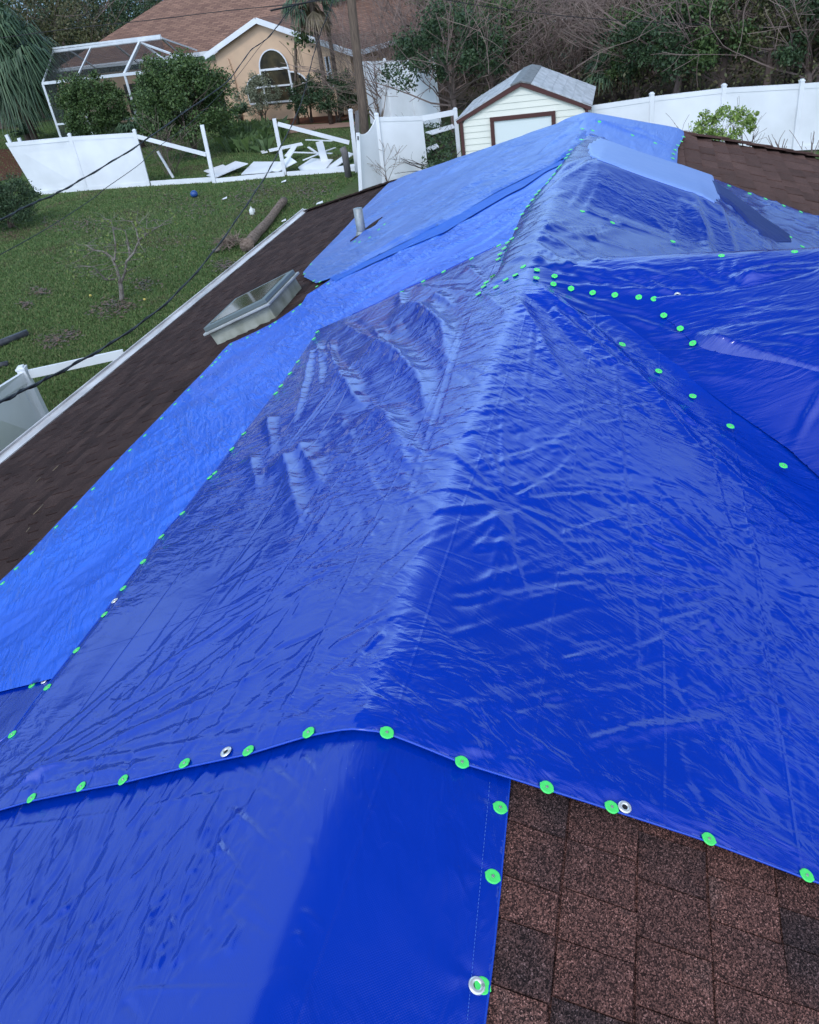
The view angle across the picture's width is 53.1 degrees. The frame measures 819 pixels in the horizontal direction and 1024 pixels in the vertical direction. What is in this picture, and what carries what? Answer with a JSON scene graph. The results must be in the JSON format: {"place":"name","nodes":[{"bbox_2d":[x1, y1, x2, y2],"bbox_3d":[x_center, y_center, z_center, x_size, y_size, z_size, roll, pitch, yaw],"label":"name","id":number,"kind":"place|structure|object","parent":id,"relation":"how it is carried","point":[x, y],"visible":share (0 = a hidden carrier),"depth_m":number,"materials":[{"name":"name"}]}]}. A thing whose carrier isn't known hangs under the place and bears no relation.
{"place":"outdoors","nodes":[
{"label":"outdoors","id":0,"kind":"place"},
{"bbox_2d":[0,0,296,220],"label":"cable","id":1,"kind":"object","parent":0,"point":[59,191],"visible":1,"depth_m":15.39,"materials":[{"name":"black plastic"}]},
{"bbox_2d":[0,1,299,254],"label":"cable","id":2,"kind":"object","parent":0,"point":[137,165],"visible":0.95,"depth_m":15.90,"materials":[{"name":"black plastic"}]},
{"bbox_2d":[0,0,323,37],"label":"cable","id":3,"kind":"object","parent":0,"point":[164,18],"visible":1,"depth_m":28.86,"materials":[{"name":"black plastic"}]},
{"bbox_2d":[211,115,290,152],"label":"tall grass","id":4,"kind":"structure","parent":0,"point":[254,135],"depth_m":38.73,"materials":[{"name":"green plant"}]},
{"bbox_2d":[288,122,354,133],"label":"path","id":5,"kind":"structure","parent":0,"point":[327,125],"depth_m":41.59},
{"bbox_2d":[0,0,818,411],"bbox_3d":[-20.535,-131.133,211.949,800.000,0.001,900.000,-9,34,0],"label":"ground","id":6,"kind":"structure","parent":0,"point":[342,192],"depth_m":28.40,"materials":[{"name":"green plant"}]},
{"bbox_2d":[0,149,21,180],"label":"mulch patch","id":7,"kind":"object","parent":6,"relation":"on","point":[5,154],"visible":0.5,"depth_m":44.41,"materials":[{"name":"soil"}]},
{"bbox_2d":[0,329,28,346],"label":"pipe","id":8,"kind":"object","parent":6,"relation":"on","point":[14,337],"visible":1,"depth_m":19.69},
{"bbox_2d":[0,172,42,227],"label":"lawn shrub","id":9,"kind":"object","parent":6,"relation":"on","point":[10,203],"visible":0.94,"depth_m":30.03,"materials":[{"name":"green plant"}]},
{"bbox_2d":[0,364,48,451],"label":"corner fence","id":10,"kind":"object","parent":6,"relation":"on","point":[22,413],"visible":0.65,"depth_m":14.67,"materials":[{"name":"white plastic"}]},
{"bbox_2d":[28,349,123,377],"bbox_3d":[-6.131,-2.735,15.130,1.712,0.161,0.050,-15,34,-8],"label":"fallen rail","id":11,"kind":"object","parent":10,"relation":"attached to","point":[57,367],"visible":0.71,"depth_m":15.11,"materials":[{"name":"white plastic"}]},
{"bbox_2d":[6,123,47,141],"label":"sago palm","id":12,"kind":"object","parent":6,"relation":"on","point":[26,133],"visible":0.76,"depth_m":51.06,"materials":[{"name":"green plant"}]},
{"bbox_2d":[0,6,71,139],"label":"fan palm","id":13,"kind":"object","parent":6,"relation":"on","point":[23,93],"visible":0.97,"depth_m":47.87,"materials":[{"name":"green plant"}]},
{"bbox_2d":[0,0,114,117],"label":"tree","id":14,"kind":"object","parent":6,"relation":"on","point":[7,1],"visible":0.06,"depth_m":60.72,"materials":[{"name":"green plant"}]},
{"bbox_2d":[0,0,154,97],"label":"tree","id":15,"kind":"object","parent":6,"relation":"on","point":[89,34],"visible":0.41,"depth_m":57.25,"materials":[{"name":"green plant"}]},
{"bbox_2d":[6,129,150,194],"bbox_3d":[-13.932,-14.765,34.640,6.302,2.287,0.355,2,35,16],"label":"leaning fence","id":16,"kind":"object","parent":6,"relation":"on","point":[51,166],"visible":0.93,"depth_m":34.63,"materials":[{"name":"white plastic"}]},
{"bbox_2d":[48,69,130,135],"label":"hedge shrub","id":17,"kind":"object","parent":6,"relation":"on","point":[84,95],"visible":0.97,"depth_m":43.22,"materials":[{"name":"green plant"}]},
{"bbox_2d":[29,0,157,74],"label":"tree","id":18,"kind":"object","parent":6,"relation":"on","point":[124,15],"visible":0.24,"depth_m":62.65,"materials":[{"name":"green plant"}]},
{"bbox_2d":[51,0,164,67],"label":"tree","id":19,"kind":"object","parent":6,"relation":"on","point":[130,2],"visible":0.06,"depth_m":67.51,"materials":[{"name":"green plant"}]},
{"bbox_2d":[41,34,196,136],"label":"pool cage","id":20,"kind":"object","parent":6,"relation":"on","point":[139,41],"visible":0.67,"depth_m":46.90,"materials":[{"name":"grey metal"}]},
{"bbox_2d":[57,194,180,299],"bbox_3d":[-7.143,-6.628,20.781,3.169,2.545,2.319,7,37,22],"label":"fruit tree","id":21,"kind":"object","parent":6,"relation":"on","point":[120,279],"visible":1,"depth_m":20.77,"materials":[{"name":"grey plant"}]},
{"bbox_2d":[112,117,145,147],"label":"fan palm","id":22,"kind":"object","parent":6,"relation":"on","point":[126,127],"visible":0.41,"depth_m":42.99,"materials":[{"name":"green plant"}]},
{"bbox_2d":[137,107,201,174],"bbox_3d":[-10.422,-15.879,34.967,3.057,2.876,2.064,22,44,38],"label":"bare shrub","id":23,"kind":"object","parent":6,"relation":"on","point":[167,154],"visible":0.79,"depth_m":35.26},
{"bbox_2d":[0,174,343,352],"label":"dead leaf litter","id":24,"kind":"object","parent":6,"relation":"on","point":[119,306],"visible":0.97,"depth_m":23.15,"materials":[{"name":"brown plant"}]},
{"bbox_2d":[3,0,345,74],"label":"wood","id":25,"kind":"object","parent":6,"relation":"on","point":[96,13],"depth_m":82.47,"materials":[{"name":"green plant"}]},
{"bbox_2d":[150,177,211,185],"bbox_3d":[-9.333,-13.575,33.695,3.102,0.200,0.050,5,36,20],"label":"fallen rail","id":26,"kind":"object","parent":6,"relation":"on","point":[184,181],"visible":1,"depth_m":33.67,"materials":[{"name":"white plastic"}]},
{"bbox_2d":[126,47,241,157],"bbox_3d":[-10.413,-18.679,37.625,5.265,4.571,4.120,-9,34,0],"label":"hedge shrub","id":27,"kind":"object","parent":6,"relation":"on","point":[173,80],"visible":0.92,"depth_m":36.73,"materials":[{"name":"green plant"}]},
{"bbox_2d":[200,125,215,182],"bbox_3d":[-7.959,-14.139,32.438,0.213,2.149,0.140,-9,34,0],"label":"white post","id":28,"kind":"object","parent":6,"relation":"on","point":[207,150],"visible":1,"depth_m":32.37,"materials":[{"name":"plastic"}]},
{"bbox_2d":[137,134,205,156],"bbox_3d":[-9.570,-14.697,32.871,3.288,0.976,0.050,9,37,24],"label":"fallen rail","id":29,"kind":"object","parent":28,"relation":"attached to","point":[178,147],"visible":1,"depth_m":32.81,"materials":[{"name":"white plastic"}]},
{"bbox_2d":[206,161,247,177],"bbox_3d":[-7.609,-14.250,34.145,1.473,0.280,1.180,-28,38,-26],"label":"broken board","id":30,"kind":"object","parent":6,"relation":"on","point":[232,166],"visible":0.86,"depth_m":34.14,"materials":[{"name":"white plastic"}]},
{"bbox_2d":[209,228,246,250],"bbox_3d":[-5.307,-8.053,24.110,1.495,0.439,1.594,-9,34,0],"label":"root debris","id":31,"kind":"object","parent":6,"relation":"on","point":[229,241],"visible":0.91,"depth_m":24.04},
{"bbox_2d":[225,100,250,120],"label":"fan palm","id":32,"kind":"object","parent":6,"relation":"on","point":[243,110],"visible":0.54,"depth_m":45.00,"materials":[{"name":"green plant"}]},
{"bbox_2d":[216,172,284,182],"bbox_3d":[-6.339,-13.293,32.574,2.916,0.170,0.050,0,35,13],"label":"fallen rail","id":33,"kind":"object","parent":6,"relation":"on","point":[247,177],"visible":1,"depth_m":32.55,"materials":[{"name":"white plastic"}]},
{"bbox_2d":[54,0,459,123],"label":"neighbour house","id":34,"kind":"structure","parent":6,"relation":"on","point":[229,38],"depth_m":48.15,"materials":[{"name":"beige paint"}]},
{"bbox_2d":[123,83,138,119],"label":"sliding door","id":35,"kind":"structure","parent":34,"relation":"in","point":[130,85],"depth_m":52.98,"materials":[{"name":"grey glass"}]},
{"bbox_2d":[247,49,309,104],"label":"window","id":36,"kind":"structure","parent":34,"relation":"in","point":[270,58],"depth_m":44.40,"materials":[{"name":"white glass"}]},
{"bbox_2d":[241,162,279,174],"bbox_3d":[-6.198,-14.222,33.874,2.280,0.030,2.191,11,38,27],"label":"broken board","id":37,"kind":"object","parent":6,"relation":"on","point":[257,167],"visible":0.71,"depth_m":33.72,"materials":[{"name":"white plastic"}]},
{"bbox_2d":[271,156,296,171],"bbox_3d":[-5.025,-13.735,32.547,0.903,0.427,1.313,-18,35,-13],"label":"broken board","id":38,"kind":"object","parent":37,"relation":"on","point":[289,161],"visible":0.79,"depth_m":32.65,"materials":[{"name":"white plastic"}]},
{"bbox_2d":[240,197,287,251],"bbox_3d":[-4.488,-9.173,25.848,0.426,0.416,5.366,-4,34,8],"label":"fallen log","id":39,"kind":"object","parent":6,"relation":"on","point":[248,242],"visible":0.98,"depth_m":24.91,"materials":[{"name":"wood"}]},
{"bbox_2d":[272,118,286,174],"bbox_3d":[-5.057,-14.199,31.937,0.162,2.048,0.140,-9,34,0],"label":"white post","id":40,"kind":"object","parent":6,"relation":"on","point":[279,144],"visible":0.86,"depth_m":31.83,"materials":[{"name":"plastic"}]},
{"bbox_2d":[277,122,349,144],"bbox_3d":[-3.711,-14.669,31.768,2.660,1.187,0.050,-9,34,0],"label":"fallen rail","id":41,"kind":"object","parent":40,"relation":"attached to","point":[314,133],"visible":1,"depth_m":31.75,"materials":[{"name":"white plastic"}]},
{"bbox_2d":[259,114,354,124],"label":"mulch bed","id":42,"kind":"object","parent":6,"relation":"on","point":[319,119],"visible":0.33,"depth_m":43.73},
{"bbox_2d":[232,70,282,120],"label":"garden shrub","id":43,"kind":"object","parent":42,"relation":"on","point":[260,97],"visible":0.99,"depth_m":43.60,"materials":[{"name":"green plant"}]},
{"bbox_2d":[286,26,315,124],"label":"stripped palm","id":44,"kind":"object","parent":42,"relation":"on","point":[297,40],"visible":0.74,"depth_m":41.57,"materials":[{"name":"brown plant"}]},
{"bbox_2d":[285,73,322,122],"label":"garden shrub","id":45,"kind":"object","parent":42,"relation":"on","point":[309,104],"visible":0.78,"depth_m":42.33,"materials":[{"name":"green plant"}]},
{"bbox_2d":[279,0,342,123],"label":"fan palm","id":46,"kind":"object","parent":42,"relation":"on","point":[315,12],"visible":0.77,"depth_m":39.09,"materials":[{"name":"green plant"}]},
{"bbox_2d":[314,0,344,116],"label":"fan palm","id":47,"kind":"object","parent":42,"relation":"on","point":[333,57],"visible":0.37,"depth_m":41.76,"materials":[{"name":"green plant"}]},
{"bbox_2d":[298,158,332,170],"bbox_3d":[-3.696,-13.854,32.685,1.788,0.230,1.117,16,41,32],"label":"broken board","id":48,"kind":"object","parent":6,"relation":"on","point":[313,163],"visible":1,"depth_m":32.72,"materials":[{"name":"white plastic"}]},
{"bbox_2d":[316,141,327,160],"bbox_3d":[-3.482,-14.348,32.718,0.374,0.855,0.030,-9,34,0],"label":"loose slat","id":49,"kind":"object","parent":48,"relation":"on","point":[321,150],"visible":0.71,"depth_m":32.68,"materials":[{"name":"white plastic"}]},
{"bbox_2d":[287,167,354,175],"bbox_3d":[-3.394,-13.164,31.694,2.967,0.160,0.050,4,36,19],"label":"fallen rail","id":50,"kind":"object","parent":6,"relation":"on","point":[315,171],"visible":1,"depth_m":31.72,"materials":[{"name":"white plastic"}]},
{"bbox_2d":[308,66,366,122],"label":"garden shrub","id":51,"kind":"object","parent":6,"relation":"on","point":[317,97],"visible":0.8,"depth_m":41.08,"materials":[{"name":"green plant"}]},
{"bbox_2d":[327,152,352,167],"bbox_3d":[-2.678,-13.958,32.548,0.509,0.270,1.662,13,39,29],"label":"broken board","id":52,"kind":"object","parent":6,"relation":"on","point":[337,162],"visible":0.5,"depth_m":32.36,"materials":[{"name":"white plastic"}]},
{"bbox_2d":[340,146,351,177],"bbox_3d":[-2.358,-12.910,30.266,0.291,1.071,0.260,-9,34,0],"label":"wooden stump","id":53,"kind":"object","parent":6,"relation":"on","point":[346,162],"visible":1,"depth_m":30.17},
{"bbox_2d":[348,109,357,172],"bbox_3d":[-2.072,-13.806,30.535,0.261,2.184,0.171,-9,34,0],"label":"white post","id":54,"kind":"object","parent":6,"relation":"on","point":[351,121],"visible":0.95,"depth_m":30.41,"materials":[{"name":"plastic"}]},
{"bbox_2d":[355,110,359,147],"bbox_3d":[-1.947,-13.824,30.536,0.465,2.050,0.040,-9,34,0],"label":"board","id":55,"kind":"object","parent":6,"relation":"on","point":[357,122],"visible":0.43,"depth_m":30.20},
{"bbox_2d":[347,0,368,133],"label":"utility pole","id":56,"kind":"object","parent":6,"relation":"on","point":[358,66],"visible":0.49,"depth_m":27.42,"materials":[{"name":"wood"}]},
{"bbox_2d":[0,0,332,402],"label":"cable","id":57,"kind":"object","parent":56,"relation":"attached to","point":[19,391],"visible":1,"depth_m":10.41,"materials":[{"name":"black plastic"}]},
{"bbox_2d":[305,8,414,119],"bbox_3d":[-2.468,-20.720,38.311,6.693,5.127,4.599,-29,38,-27],"label":"bare shrub","id":58,"kind":"object","parent":6,"relation":"on","point":[375,106],"visible":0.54,"depth_m":38.08,"materials":[{"name":"plant"}]},
{"bbox_2d":[276,0,453,118],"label":"bare shrub","id":59,"kind":"object","parent":6,"relation":"on","point":[373,32],"visible":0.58,"depth_m":37.48,"materials":[{"name":"plant"}]},
{"bbox_2d":[356,119,381,190],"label":"garden gate","id":60,"kind":"structure","parent":6,"relation":"on","point":[367,151],"depth_m":28.01,"materials":[{"name":"white plastic"}]},
{"bbox_2d":[367,139,406,181],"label":"bare shoots","id":61,"kind":"object","parent":6,"relation":"on","point":[387,162],"visible":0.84,"depth_m":28.08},
{"bbox_2d":[362,57,440,127],"bbox_3d":[-0.401,-19.199,37.583,0.201,2.850,5.329,-29,39,-28],"label":"fence","id":62,"kind":"object","parent":6,"relation":"on","point":[399,104],"visible":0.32,"depth_m":37.49,"materials":[{"name":"white plastic"}]},
{"bbox_2d":[0,131,818,1023],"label":"house","id":63,"kind":"structure","parent":6,"relation":"on","point":[604,917],"depth_m":1.71,"materials":[{"name":"brown"}]},
{"bbox_2d":[0,679,510,1023],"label":"tarp","id":64,"kind":"object","parent":63,"relation":"on","point":[348,877],"visible":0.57,"depth_m":1.60,"materials":[{"name":"blue plastic"}]},
{"bbox_2d":[0,158,563,691],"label":"tarp","id":65,"kind":"object","parent":63,"relation":"on","point":[64,580],"visible":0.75,"depth_m":4.73,"materials":[{"name":"blue plastic"}]},
{"bbox_2d":[0,243,818,883],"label":"tarp","id":66,"kind":"object","parent":63,"relation":"on","point":[546,539],"visible":1,"depth_m":2.43,"materials":[{"name":"blue plastic"}]},
{"bbox_2d":[303,119,586,286],"bbox_3d":[0.654,-3.772,9.132,3.438,1.414,6.131,2,35,16],"label":"tarp","id":67,"kind":"object","parent":63,"relation":"on","point":[410,206],"visible":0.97,"depth_m":7.75,"materials":[{"name":"blue plastic"}]},
{"bbox_2d":[330,160,561,281],"bbox_3d":[0.155,-2.248,6.574,2.183,0.902,0.765,2,35,16],"label":"tarp","id":68,"kind":"object","parent":63,"relation":"on","point":[445,226],"visible":0.88,"depth_m":6.36,"materials":[{"name":"plastic"}]},
{"bbox_2d":[559,112,683,162],"bbox_3d":[1.897,-3.414,7.435,1.180,0.453,2.015,2,35,16],"label":"tarp","id":69,"kind":"object","parent":63,"relation":"on","point":[659,141],"visible":0.92,"depth_m":7.11,"materials":[{"name":"blue plastic"}]},
{"bbox_2d":[475,132,818,294],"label":"tarp","id":70,"kind":"object","parent":63,"relation":"on","point":[583,205],"visible":0.79,"depth_m":5.21,"materials":[{"name":"blue plastic"}]},
{"bbox_2d":[588,138,719,202],"bbox_3d":[1.835,-2.573,6.159,0.999,0.485,1.370,2,35,16],"label":"tarp","id":71,"kind":"object","parent":70,"relation":"on","point":[683,177],"visible":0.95,"depth_m":6.00,"materials":[{"name":"plastic"}]},
{"bbox_2d":[712,180,791,241],"bbox_3d":[2.420,-2.229,6.046,0.436,0.284,1.268,-14,34,-7],"label":"tarp","id":72,"kind":"object","parent":70,"relation":"on","point":[759,222],"visible":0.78,"depth_m":5.84,"materials":[{"name":"plastic"}]},
{"bbox_2d":[518,247,818,475],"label":"tarp","id":73,"kind":"object","parent":63,"relation":"on","point":[778,402],"visible":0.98,"depth_m":3.70,"materials":[{"name":"blue plastic"}]},
{"bbox_2d":[653,269,818,370],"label":"tarp","id":74,"kind":"object","parent":73,"relation":"on","point":[777,321],"visible":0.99,"depth_m":3.54,"materials":[{"name":"blue plastic"}]},
{"bbox_2d":[374,107,460,182],"bbox_3d":[0.292,-12.857,28.481,2.949,2.274,0.358,-13,34,-6],"label":"fence section","id":75,"kind":"object","parent":6,"relation":"on","point":[399,132],"visible":0.85,"depth_m":28.39,"materials":[{"name":"white plastic"}]},
{"bbox_2d":[339,0,512,111],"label":"bare tree","id":76,"kind":"object","parent":6,"relation":"on","point":[443,108],"visible":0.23,"depth_m":37.70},
{"bbox_2d":[394,107,461,173],"bbox_3d":[1.240,-14.390,31.357,4.960,2.108,10.086,-3,34,9],"label":"brush pile","id":77,"kind":"object","parent":6,"relation":"on","point":[435,149],"visible":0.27,"depth_m":29.96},
{"bbox_2d":[421,122,455,168],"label":"pile leaves","id":78,"kind":"object","parent":77,"relation":"on","point":[433,161],"visible":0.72,"depth_m":30.20,"materials":[{"name":"plant"}]},
{"bbox_2d":[425,124,454,134],"bbox_3d":[1.288,-14.845,31.821,1.709,0.030,0.701,-30,39,-29],"label":"broken board","id":79,"kind":"object","parent":77,"relation":"on","point":[437,130],"visible":0.93,"depth_m":31.71,"materials":[{"name":"white plastic"}]},
{"bbox_2d":[356,0,514,103],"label":"bare shrub","id":80,"kind":"object","parent":6,"relation":"on","point":[461,78],"visible":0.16,"depth_m":38.80,"materials":[{"name":"plant"}]},
{"bbox_2d":[274,0,604,131],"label":"tree","id":81,"kind":"object","parent":6,"relation":"on","point":[474,53],"visible":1,"depth_m":33.00,"materials":[{"name":"green plant"}]},
{"bbox_2d":[396,0,567,85],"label":"bare tree","id":82,"kind":"object","parent":6,"relation":"on","point":[472,84],"visible":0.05,"depth_m":45.68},
{"bbox_2d":[456,64,595,155],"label":"garden shed","id":83,"kind":"structure","parent":6,"relation":"on","point":[528,99],"depth_m":25.45,"materials":[{"name":"beige"}]},
{"bbox_2d":[494,116,551,144],"bbox_3d":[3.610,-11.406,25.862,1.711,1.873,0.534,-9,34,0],"label":"door","id":84,"kind":"structure","parent":83,"relation":"in","point":[505,130],"depth_m":25.53,"materials":[{"name":"white"}]},
{"bbox_2d":[417,0,818,107],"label":"undergrowth","id":85,"kind":"object","parent":6,"relation":"on","point":[747,64],"depth_m":34.31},
{"bbox_2d":[519,0,758,98],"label":"bare tree","id":86,"kind":"object","parent":6,"relation":"on","point":[648,71],"visible":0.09,"depth_m":34.55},
{"bbox_2d":[591,79,818,149],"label":"vinyl fence","id":87,"kind":"object","parent":6,"relation":"on","point":[792,108],"visible":0.6,"depth_m":25.12,"materials":[{"name":"white"}]},
{"bbox_2d":[672,102,756,141],"bbox_3d":[8.196,-9.997,22.465,2.294,2.198,2.242,-9,34,0],"label":"garden shrub","id":88,"kind":"object","parent":6,"relation":"on","point":[736,116],"visible":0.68,"depth_m":21.74,"materials":[{"name":"green plant"}]},
{"bbox_2d":[728,99,766,146],"bbox_3d":[9.334,-10.656,23.250,1.324,2.106,2.274,-9,34,0],"label":"garden shrub","id":89,"kind":"object","parent":6,"relation":"on","point":[753,120],"visible":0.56,"depth_m":22.70,"materials":[{"name":"green plant"}]},
{"bbox_2d":[438,0,816,109],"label":"woodland floor","id":90,"kind":"structure","parent":0,"point":[475,94],"depth_m":38.89,"materials":[{"name":"brown plant"}]},
{"bbox_2d":[412,0,591,117],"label":"tree","id":91,"kind":"object","parent":90,"relation":"on","point":[508,54],"visible":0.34,"depth_m":36.70,"materials":[{"name":"green plant"}]},
{"bbox_2d":[418,0,603,79],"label":"bare tree","id":92,"kind":"object","parent":90,"relation":"on","point":[535,62],"visible":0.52,"depth_m":36.13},
{"bbox_2d":[422,0,608,72],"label":"tree","id":93,"kind":"object","parent":90,"relation":"on","point":[516,68],"visible":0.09,"depth_m":43.14,"materials":[{"name":"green plant"}]},
{"bbox_2d":[474,0,635,78],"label":"bare tree","id":94,"kind":"object","parent":90,"relation":"on","point":[579,54],"visible":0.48,"depth_m":36.96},
{"bbox_2d":[557,12,611,80],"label":"fan palm","id":95,"kind":"object","parent":90,"relation":"on","point":[587,51],"visible":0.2,"depth_m":40.27,"materials":[{"name":"green plant"}]},
{"bbox_2d":[536,0,660,75],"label":"bare tree","id":96,"kind":"object","parent":90,"relation":"on","point":[598,23],"visible":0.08,"depth_m":41.67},
{"bbox_2d":[577,47,648,101],"bbox_3d":[8.797,-19.260,36.055,3.800,2.265,3.571,-9,34,0],"label":"fan palm","id":97,"kind":"object","parent":90,"relation":"on","point":[601,79],"visible":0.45,"depth_m":35.48,"materials":[{"name":"green plant"}]},
{"bbox_2d":[554,0,693,73],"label":"bare tree","id":98,"kind":"object","parent":90,"relation":"on","point":[653,71],"visible":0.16,"depth_m":39.74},
{"bbox_2d":[553,0,718,98],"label":"tree","id":99,"kind":"object","parent":90,"relation":"on","point":[612,69],"visible":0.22,"depth_m":34.62,"materials":[{"name":"green plant"}]},
{"bbox_2d":[557,0,743,93],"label":"tree","id":100,"kind":"object","parent":90,"relation":"on","point":[633,30],"visible":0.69,"depth_m":31.78,"materials":[{"name":"green plant"}]},
{"bbox_2d":[560,0,789,87],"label":"tree","id":101,"kind":"object","parent":90,"relation":"on","point":[703,43],"visible":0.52,"depth_m":31.00,"materials":[{"name":"green plant"}]},
{"bbox_2d":[652,57,719,91],"bbox_3d":[11.590,-18.552,34.519,2.692,2.072,2.646,-9,34,0],"label":"fan palm","id":102,"kind":"object","parent":90,"relation":"on","point":[664,78],"visible":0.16,"depth_m":34.50,"materials":[{"name":"green plant"}]},
{"bbox_2d":[635,0,818,84],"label":"tree","id":103,"kind":"object","parent":90,"relation":"on","point":[728,19],"visible":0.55,"depth_m":30.31,"materials":[{"name":"green plant"}]},
{"bbox_2d":[650,0,818,82],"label":"tree","id":104,"kind":"object","parent":90,"relation":"on","point":[791,52],"visible":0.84,"depth_m":29.58,"materials":[{"name":"green plant"}]},
{"bbox_2d":[708,0,818,81],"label":"bare tree","id":105,"kind":"object","parent":90,"relation":"on","point":[817,79],"visible":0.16,"depth_m":31.39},
{"bbox_2d":[773,4,818,83],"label":"bare tree","id":106,"kind":"object","parent":90,"relation":"on","point":[790,75],"visible":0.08,"depth_m":33.15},
{"bbox_2d":[447,0,812,27],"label":"cable","id":107,"kind":"object","parent":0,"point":[600,19],"visible":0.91,"depth_m":29.89,"materials":[{"name":"black plastic"}]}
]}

